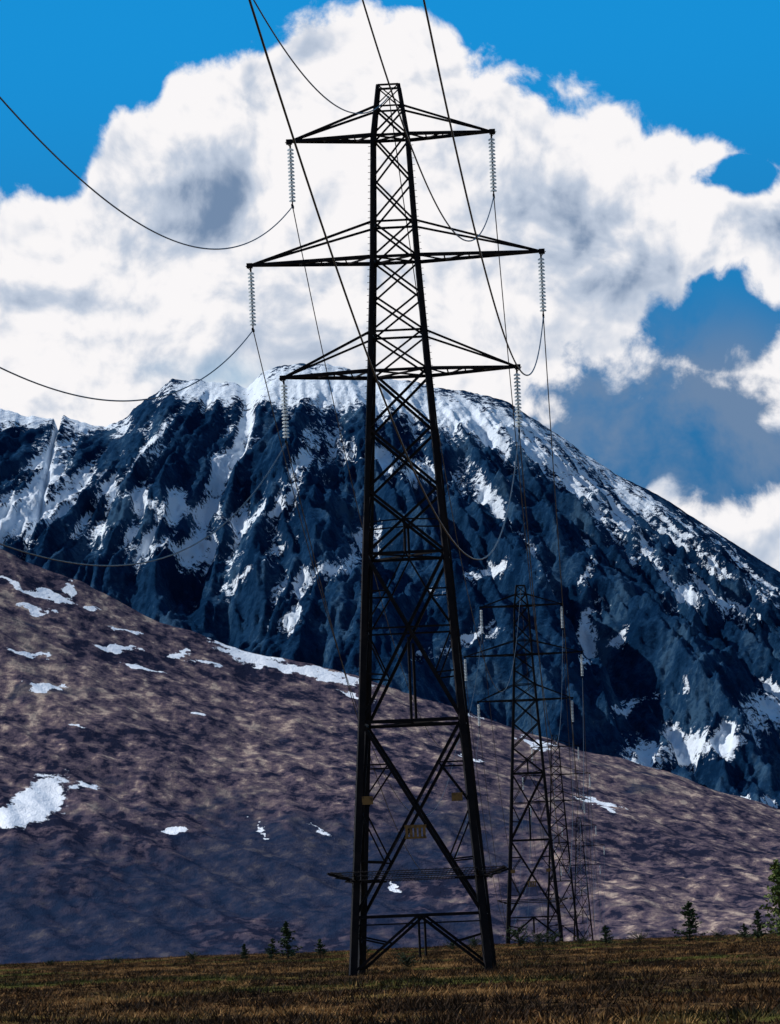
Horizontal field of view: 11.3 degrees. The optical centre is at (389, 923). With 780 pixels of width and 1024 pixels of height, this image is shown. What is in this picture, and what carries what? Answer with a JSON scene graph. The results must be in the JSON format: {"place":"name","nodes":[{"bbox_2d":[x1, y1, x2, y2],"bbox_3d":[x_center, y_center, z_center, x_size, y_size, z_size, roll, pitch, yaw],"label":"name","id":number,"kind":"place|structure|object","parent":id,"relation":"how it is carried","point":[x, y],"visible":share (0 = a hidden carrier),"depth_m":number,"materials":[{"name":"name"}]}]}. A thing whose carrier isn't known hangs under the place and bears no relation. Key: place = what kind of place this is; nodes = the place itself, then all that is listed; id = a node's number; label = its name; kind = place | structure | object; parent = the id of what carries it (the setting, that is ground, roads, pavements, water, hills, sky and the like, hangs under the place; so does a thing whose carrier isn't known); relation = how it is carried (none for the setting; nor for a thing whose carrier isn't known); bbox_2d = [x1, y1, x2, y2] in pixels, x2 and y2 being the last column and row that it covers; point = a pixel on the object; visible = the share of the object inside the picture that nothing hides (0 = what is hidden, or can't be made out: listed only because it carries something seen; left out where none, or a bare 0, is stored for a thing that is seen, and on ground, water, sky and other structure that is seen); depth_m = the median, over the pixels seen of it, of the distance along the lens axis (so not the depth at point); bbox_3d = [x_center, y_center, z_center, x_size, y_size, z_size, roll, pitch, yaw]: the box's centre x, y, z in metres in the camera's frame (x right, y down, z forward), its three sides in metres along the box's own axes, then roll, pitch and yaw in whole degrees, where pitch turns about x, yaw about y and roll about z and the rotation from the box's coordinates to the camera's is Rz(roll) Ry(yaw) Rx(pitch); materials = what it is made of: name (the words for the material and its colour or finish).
{"place":"outdoors","nodes":[
{"label":"outdoors","id":0,"kind":"place"},
{"bbox_2d":[0,363,779,808],"bbox_3d":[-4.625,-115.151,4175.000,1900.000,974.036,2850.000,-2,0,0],"label":"mountain","id":1,"kind":"structure","parent":0,"point":[670,613],"depth_m":3740.08,"materials":[{"name":"grey stone"}]},
{"bbox_2d":[0,549,779,964],"bbox_3d":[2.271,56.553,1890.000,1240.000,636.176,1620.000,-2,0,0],"label":"heath hill","id":2,"kind":"structure","parent":0,"point":[166,791],"depth_m":1628.76,"materials":[{"name":"brown plant"}]},
{"bbox_2d":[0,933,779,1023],"bbox_3d":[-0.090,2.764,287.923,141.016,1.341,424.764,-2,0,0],"label":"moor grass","id":3,"kind":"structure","parent":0,"point":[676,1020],"depth_m":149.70,"materials":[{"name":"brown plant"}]},
{"bbox_2d":[0,933,779,1023],"bbox_3d":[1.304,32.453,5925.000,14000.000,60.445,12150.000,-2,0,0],"label":"ground","id":4,"kind":"structure","parent":0,"point":[689,977],"depth_m":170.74,"materials":[{"name":"brown plant"}]},
{"bbox_2d":[109,957,123,963],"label":"shrub","id":5,"kind":"object","parent":4,"relation":"on","point":[117,960],"visible":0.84,"depth_m":394.83,"materials":[{"name":"green plant"}]},
{"bbox_2d":[185,950,202,959],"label":"shrub","id":6,"kind":"object","parent":4,"relation":"on","point":[192,957],"visible":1,"depth_m":394.85,"materials":[{"name":"green plant"}]},
{"bbox_2d":[239,943,249,958],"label":"pine tree","id":7,"kind":"object","parent":4,"relation":"on","point":[244,951],"visible":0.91,"depth_m":379.93,"materials":[{"name":"green plant"}]},
{"bbox_2d":[265,938,281,958],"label":"pine tree","id":8,"kind":"object","parent":4,"relation":"on","point":[272,949],"visible":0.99,"depth_m":369.97,"materials":[{"name":"green plant"}]},
{"bbox_2d":[276,921,302,958],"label":"pine tree","id":9,"kind":"object","parent":4,"relation":"on","point":[285,930],"visible":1,"depth_m":349.97,"materials":[{"name":"green plant"}]},
{"bbox_2d":[314,939,329,954],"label":"pine tree","id":10,"kind":"object","parent":4,"relation":"on","point":[320,950],"visible":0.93,"depth_m":389.88,"materials":[{"name":"green plant"}]},
{"bbox_2d":[246,83,545,975],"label":"electricity pylon","id":11,"kind":"object","parent":4,"relation":"on","point":[478,871],"visible":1,"depth_m":199.10,"materials":[{"name":"metal"}]},
{"bbox_2d":[0,330,555,928],"bbox_3d":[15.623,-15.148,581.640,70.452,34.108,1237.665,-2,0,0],"label":"power line","id":12,"kind":"object","parent":11,"relation":"attached to","point":[300,520],"visible":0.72,"depth_m":212.33,"materials":[{"name":"metal"}]},
{"bbox_2d":[253,0,578,876],"bbox_3d":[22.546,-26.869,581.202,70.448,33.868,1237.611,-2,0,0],"label":"power line","id":13,"kind":"object","parent":11,"relation":"attached to","point":[417,298],"visible":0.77,"depth_m":223.19,"materials":[{"name":"metal"}]},
{"bbox_2d":[392,951,421,967],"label":"shrub","id":14,"kind":"object","parent":4,"relation":"on","point":[407,963],"visible":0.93,"depth_m":229.87,"materials":[{"name":"green plant"}]},
{"bbox_2d":[442,940,457,948],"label":"shrub","id":15,"kind":"object","parent":4,"relation":"on","point":[452,946],"visible":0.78,"depth_m":394.94,"materials":[{"name":"green plant"}]},
{"bbox_2d":[463,936,480,947],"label":"shrub","id":16,"kind":"object","parent":4,"relation":"on","point":[473,942],"visible":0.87,"depth_m":399.82,"materials":[{"name":"green plant"}]},
{"bbox_2d":[502,919,532,945],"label":"shrub","id":17,"kind":"object","parent":4,"relation":"on","point":[515,933],"visible":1,"depth_m":399.96,"materials":[{"name":"green plant"}]},
{"bbox_2d":[463,585,583,943],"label":"electricity pylon","id":18,"kind":"object","parent":4,"relation":"on","point":[513,700],"visible":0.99,"depth_m":498.63,"materials":[{"name":"metal"}]},
{"bbox_2d":[0,443,560,940],"bbox_3d":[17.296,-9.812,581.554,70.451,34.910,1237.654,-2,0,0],"label":"power line","id":19,"kind":"object","parent":18,"relation":"attached to","point":[326,607],"visible":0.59,"depth_m":202.05,"materials":[{"name":"metal"}]},
{"bbox_2d":[0,97,562,895],"bbox_3d":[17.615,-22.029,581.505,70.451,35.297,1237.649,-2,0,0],"label":"power line","id":20,"kind":"object","parent":18,"relation":"attached to","point":[322,353],"visible":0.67,"depth_m":201.44,"materials":[{"name":"metal"}]},
{"bbox_2d":[248,0,599,937],"bbox_3d":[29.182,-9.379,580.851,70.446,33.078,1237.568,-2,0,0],"label":"power line","id":21,"kind":"object","parent":18,"relation":"attached to","point":[394,424],"visible":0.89,"depth_m":73.25,"materials":[{"name":"metal"}]},
{"bbox_2d":[362,0,595,898],"bbox_3d":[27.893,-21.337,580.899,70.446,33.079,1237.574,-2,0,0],"label":"power line","id":22,"kind":"object","parent":18,"relation":"attached to","point":[453,231],"visible":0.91,"depth_m":209.15,"materials":[{"name":"metal"}]},
{"bbox_2d":[527,928,551,945],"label":"shrub","id":23,"kind":"object","parent":4,"relation":"on","point":[539,937],"visible":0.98,"depth_m":389.97,"materials":[{"name":"green plant"}]},
{"bbox_2d":[543,932,564,945],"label":"shrub","id":24,"kind":"object","parent":4,"relation":"on","point":[552,939],"visible":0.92,"depth_m":394.96,"materials":[{"name":"green plant"}]},
{"bbox_2d":[522,735,590,941],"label":"electricity pylon","id":25,"kind":"object","parent":4,"relation":"on","point":[575,915],"visible":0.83,"depth_m":869.53,"materials":[{"name":"metal"}]},
{"bbox_2d":[568,934,589,944],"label":"shrub","id":26,"kind":"object","parent":4,"relation":"on","point":[580,939],"visible":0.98,"depth_m":394.96,"materials":[{"name":"green plant"}]},
{"bbox_2d":[555,817,604,939],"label":"electricity pylon","id":27,"kind":"object","parent":4,"relation":"on","point":[581,890],"visible":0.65,"depth_m":1198.56,"materials":[{"name":"metal"}]},
{"bbox_2d":[423,0,604,929],"bbox_3d":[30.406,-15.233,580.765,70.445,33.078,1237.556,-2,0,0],"label":"power line","id":28,"kind":"object","parent":27,"relation":"attached to","point":[441,83],"visible":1,"depth_m":155.38,"materials":[{"name":"metal"}]},
{"bbox_2d":[600,925,616,942],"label":"pine tree","id":29,"kind":"object","parent":4,"relation":"on","point":[606,939],"visible":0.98,"depth_m":399.79,"materials":[{"name":"green plant"}]},
{"bbox_2d":[627,929,651,941],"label":"shrub","id":30,"kind":"object","parent":4,"relation":"on","point":[641,937],"visible":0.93,"depth_m":394.90,"materials":[{"name":"green plant"}]},
{"bbox_2d":[672,901,707,940],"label":"pine tree","id":31,"kind":"object","parent":4,"relation":"on","point":[690,914],"visible":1,"depth_m":359.96,"materials":[{"name":"green plant"}]},
{"bbox_2d":[708,927,728,938],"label":"shrub","id":32,"kind":"object","parent":4,"relation":"on","point":[717,934],"visible":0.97,"depth_m":394.90,"materials":[{"name":"green plant"}]},
{"bbox_2d":[736,924,750,937],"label":"pine tree","id":33,"kind":"object","parent":4,"relation":"on","point":[744,933],"visible":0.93,"depth_m":389.90,"materials":[{"name":"green plant"}]},
{"bbox_2d":[748,910,771,937],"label":"pine tree","id":34,"kind":"object","parent":4,"relation":"on","point":[757,933],"visible":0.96,"depth_m":379.95,"materials":[{"name":"green plant"}]},
{"bbox_2d":[759,859,779,935],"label":"larch tree","id":35,"kind":"object","parent":4,"relation":"on","point":[774,876],"visible":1,"depth_m":360.01,"materials":[{"name":"green plant"}]},
{"bbox_2d":[0,0,779,571],"label":"sky","id":36,"kind":"structure","parent":0,"point":[637,142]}
]}

